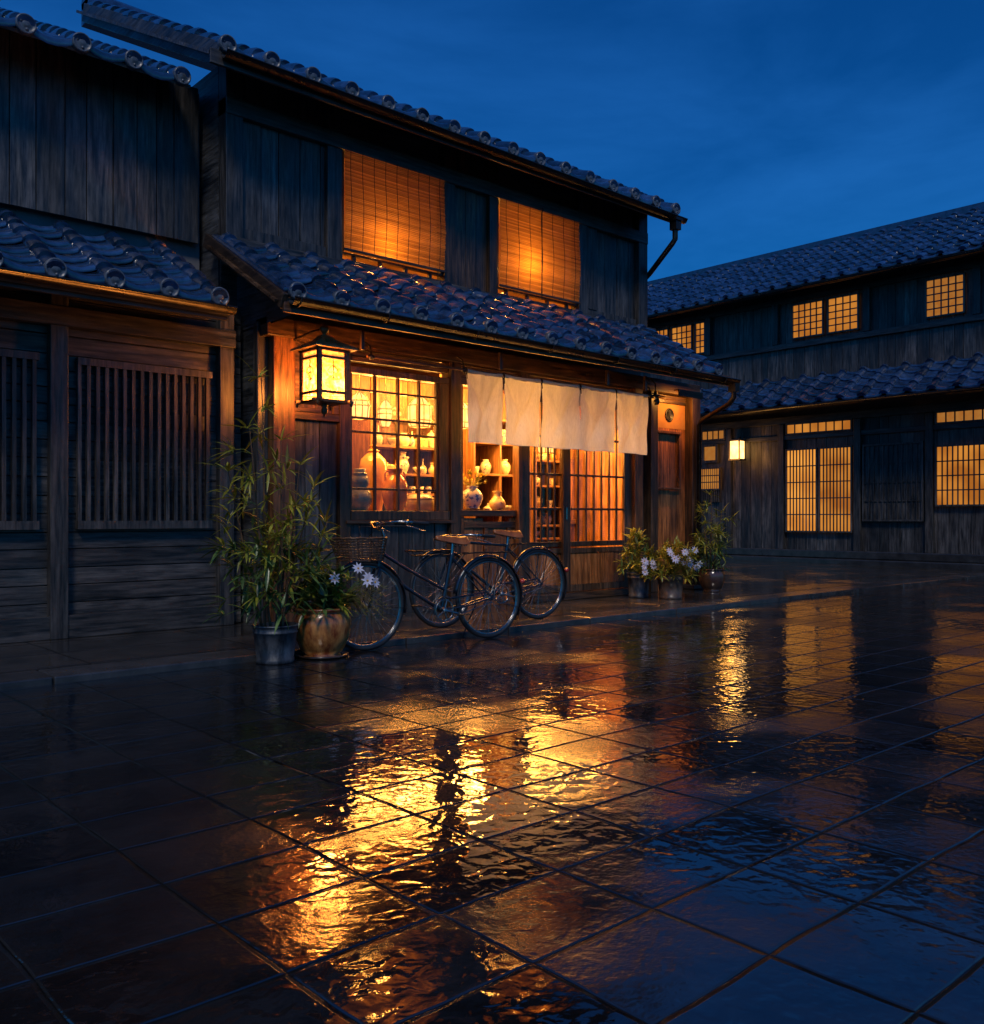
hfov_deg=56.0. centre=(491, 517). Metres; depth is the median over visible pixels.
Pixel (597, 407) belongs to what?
shop curtain
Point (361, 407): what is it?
paper lantern
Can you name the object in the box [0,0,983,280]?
sky
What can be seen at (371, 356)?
curtain rod
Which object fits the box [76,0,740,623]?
shop house
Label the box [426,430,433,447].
pottery jar
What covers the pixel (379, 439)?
bottle
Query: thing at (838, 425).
window
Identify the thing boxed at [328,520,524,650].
bicycle
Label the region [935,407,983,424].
window
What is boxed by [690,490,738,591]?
potted plant
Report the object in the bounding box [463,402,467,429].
paper lantern
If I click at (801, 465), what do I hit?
window
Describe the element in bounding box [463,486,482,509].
flower vase
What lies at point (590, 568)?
sliding door
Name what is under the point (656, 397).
eave lamp
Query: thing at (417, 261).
bamboo blind
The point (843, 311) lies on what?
window
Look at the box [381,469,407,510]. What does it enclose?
pottery jar
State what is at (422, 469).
bowl
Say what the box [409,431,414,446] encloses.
bottle
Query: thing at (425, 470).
bottle
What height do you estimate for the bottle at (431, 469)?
0.150 m
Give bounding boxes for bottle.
[377,424,382,443]
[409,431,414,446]
[420,458,426,473]
[428,463,433,474]
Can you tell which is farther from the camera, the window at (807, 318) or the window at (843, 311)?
the window at (807, 318)
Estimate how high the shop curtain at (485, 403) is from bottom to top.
0.770 m
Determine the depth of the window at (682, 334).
23.03 m
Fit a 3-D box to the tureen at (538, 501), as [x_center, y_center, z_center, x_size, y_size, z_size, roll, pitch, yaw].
[0.548,-0.240,12.221,0.255,0.220,0.255,0,0,-42]
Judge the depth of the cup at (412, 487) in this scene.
10.95 m
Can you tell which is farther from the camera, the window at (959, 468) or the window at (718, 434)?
the window at (718, 434)
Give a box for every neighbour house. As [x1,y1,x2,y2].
[0,7,240,643]
[640,202,983,569]
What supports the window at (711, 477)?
in the neighbour house at (853, 414)
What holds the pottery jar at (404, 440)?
on the shelf unit at (361, 442)
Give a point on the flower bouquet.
(465, 479)
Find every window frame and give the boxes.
[342,151,442,280]
[351,366,449,519]
[498,200,576,309]
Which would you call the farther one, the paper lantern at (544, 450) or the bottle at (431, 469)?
the paper lantern at (544, 450)
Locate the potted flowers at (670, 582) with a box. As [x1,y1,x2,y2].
[637,535,707,598]
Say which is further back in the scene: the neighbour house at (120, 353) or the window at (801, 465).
the window at (801, 465)
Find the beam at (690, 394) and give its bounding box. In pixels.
[674,389,702,398]
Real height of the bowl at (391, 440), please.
0.090 m
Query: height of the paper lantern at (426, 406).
0.636 m
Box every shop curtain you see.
[464,367,502,444]
[502,373,540,446]
[540,378,581,449]
[578,384,615,452]
[614,389,648,454]
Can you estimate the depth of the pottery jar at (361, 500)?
9.58 m
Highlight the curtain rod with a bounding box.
[365,342,652,397]
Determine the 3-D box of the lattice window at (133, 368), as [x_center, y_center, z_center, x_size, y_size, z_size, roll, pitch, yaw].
[-3.020,-0.615,8.100,1.180,1.430,0.070,0,0,-42]
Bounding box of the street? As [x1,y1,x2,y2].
[0,578,983,1023]
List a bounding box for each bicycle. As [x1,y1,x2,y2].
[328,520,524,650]
[404,530,568,627]
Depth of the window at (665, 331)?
23.48 m
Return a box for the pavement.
[0,559,983,673]
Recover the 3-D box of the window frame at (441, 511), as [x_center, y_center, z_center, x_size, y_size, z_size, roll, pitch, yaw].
[-0.956,-0.735,9.598,1.264,1.530,0.115,0,0,-42]
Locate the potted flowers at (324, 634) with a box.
[282,562,388,659]
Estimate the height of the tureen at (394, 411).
0.140 m
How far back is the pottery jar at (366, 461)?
10.10 m
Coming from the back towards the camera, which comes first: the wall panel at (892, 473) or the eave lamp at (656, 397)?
the wall panel at (892, 473)
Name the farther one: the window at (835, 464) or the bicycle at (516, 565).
the window at (835, 464)
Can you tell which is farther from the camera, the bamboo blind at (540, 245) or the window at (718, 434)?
the window at (718, 434)
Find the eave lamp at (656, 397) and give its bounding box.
[646,378,664,404]
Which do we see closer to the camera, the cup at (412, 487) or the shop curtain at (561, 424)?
the shop curtain at (561, 424)
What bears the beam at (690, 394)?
attached to the shop house at (278, 262)
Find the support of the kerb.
on the street
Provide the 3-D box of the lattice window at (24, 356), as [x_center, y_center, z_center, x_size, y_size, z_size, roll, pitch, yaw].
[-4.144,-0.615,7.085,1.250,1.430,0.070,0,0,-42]
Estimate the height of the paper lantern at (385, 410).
0.646 m
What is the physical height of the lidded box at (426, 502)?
0.200 m
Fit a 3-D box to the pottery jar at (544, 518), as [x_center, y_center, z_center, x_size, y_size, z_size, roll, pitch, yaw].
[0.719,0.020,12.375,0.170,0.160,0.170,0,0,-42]
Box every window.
[0,348,39,529]
[75,357,212,528]
[656,328,668,336]
[671,323,692,349]
[694,321,704,354]
[702,429,725,440]
[702,444,718,462]
[702,467,720,489]
[785,418,852,434]
[785,448,817,531]
[791,299,823,339]
[818,445,852,532]
[827,292,859,333]
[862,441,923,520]
[925,272,965,318]
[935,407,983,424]
[935,443,983,505]
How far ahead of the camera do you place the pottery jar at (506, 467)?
11.97 m
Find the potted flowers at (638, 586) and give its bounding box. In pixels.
[613,526,664,597]
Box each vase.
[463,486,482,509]
[489,491,505,509]
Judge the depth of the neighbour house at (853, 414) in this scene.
19.87 m
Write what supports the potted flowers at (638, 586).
on the pavement
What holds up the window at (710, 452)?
in the neighbour house at (853, 414)
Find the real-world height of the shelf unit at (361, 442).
2.200 m
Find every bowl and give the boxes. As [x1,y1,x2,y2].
[386,437,395,444]
[413,467,424,473]
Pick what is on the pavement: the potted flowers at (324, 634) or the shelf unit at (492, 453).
the potted flowers at (324, 634)
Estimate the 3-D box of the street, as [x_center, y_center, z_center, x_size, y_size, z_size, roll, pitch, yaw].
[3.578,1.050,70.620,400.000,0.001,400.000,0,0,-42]
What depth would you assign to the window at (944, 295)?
18.35 m
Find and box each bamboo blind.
[344,150,445,272]
[499,198,580,304]
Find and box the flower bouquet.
[463,469,487,485]
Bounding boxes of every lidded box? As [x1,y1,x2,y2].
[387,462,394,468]
[405,493,433,510]
[415,437,427,446]
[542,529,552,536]
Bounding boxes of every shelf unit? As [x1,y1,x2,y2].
[352,407,433,497]
[463,419,512,588]
[530,446,559,548]
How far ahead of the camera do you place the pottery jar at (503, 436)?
11.92 m
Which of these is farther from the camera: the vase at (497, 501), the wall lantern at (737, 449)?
the wall lantern at (737, 449)
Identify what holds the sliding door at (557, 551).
in the shop house at (278, 262)
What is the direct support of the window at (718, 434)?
in the neighbour house at (853, 414)
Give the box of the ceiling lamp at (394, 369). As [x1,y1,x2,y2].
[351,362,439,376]
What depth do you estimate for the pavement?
9.22 m
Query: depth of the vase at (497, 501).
10.82 m
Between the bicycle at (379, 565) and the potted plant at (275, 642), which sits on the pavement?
the potted plant at (275, 642)
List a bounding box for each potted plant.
[194,356,345,664]
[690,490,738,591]
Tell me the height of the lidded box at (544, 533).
0.130 m
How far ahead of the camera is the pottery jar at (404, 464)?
10.85 m
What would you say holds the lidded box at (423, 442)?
on the shelf unit at (361, 442)
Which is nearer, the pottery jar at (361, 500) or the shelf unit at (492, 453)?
the pottery jar at (361, 500)
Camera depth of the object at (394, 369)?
9.77 m
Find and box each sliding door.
[530,396,560,593]
[561,404,631,591]
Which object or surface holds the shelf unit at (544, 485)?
on the shop house at (278, 262)
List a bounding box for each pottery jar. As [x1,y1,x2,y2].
[352,469,371,510]
[359,445,387,510]
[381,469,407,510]
[400,433,409,445]
[400,451,408,472]
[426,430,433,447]
[480,459,490,473]
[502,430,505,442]
[502,459,510,473]
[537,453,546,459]
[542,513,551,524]
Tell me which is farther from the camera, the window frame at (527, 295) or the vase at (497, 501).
the window frame at (527, 295)
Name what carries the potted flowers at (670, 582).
on the pavement
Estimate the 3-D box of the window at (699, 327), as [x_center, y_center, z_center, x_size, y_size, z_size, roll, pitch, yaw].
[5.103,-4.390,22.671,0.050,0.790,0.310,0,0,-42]
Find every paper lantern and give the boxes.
[352,375,370,420]
[377,378,393,427]
[407,397,432,428]
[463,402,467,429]
[537,437,552,453]
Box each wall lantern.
[290,323,357,416]
[728,436,745,460]
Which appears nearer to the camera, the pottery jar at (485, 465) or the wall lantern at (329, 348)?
the wall lantern at (329, 348)
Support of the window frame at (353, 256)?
in the shop house at (278, 262)
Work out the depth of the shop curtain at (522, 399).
9.98 m
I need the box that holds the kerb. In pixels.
[0,572,983,689]
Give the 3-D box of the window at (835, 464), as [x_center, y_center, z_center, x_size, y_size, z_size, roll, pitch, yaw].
[7.449,-0.600,20.074,0.050,1.870,0.770,0,0,-42]
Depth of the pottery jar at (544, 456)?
12.31 m
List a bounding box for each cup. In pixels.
[409,486,415,492]
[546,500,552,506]
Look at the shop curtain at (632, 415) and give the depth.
11.23 m

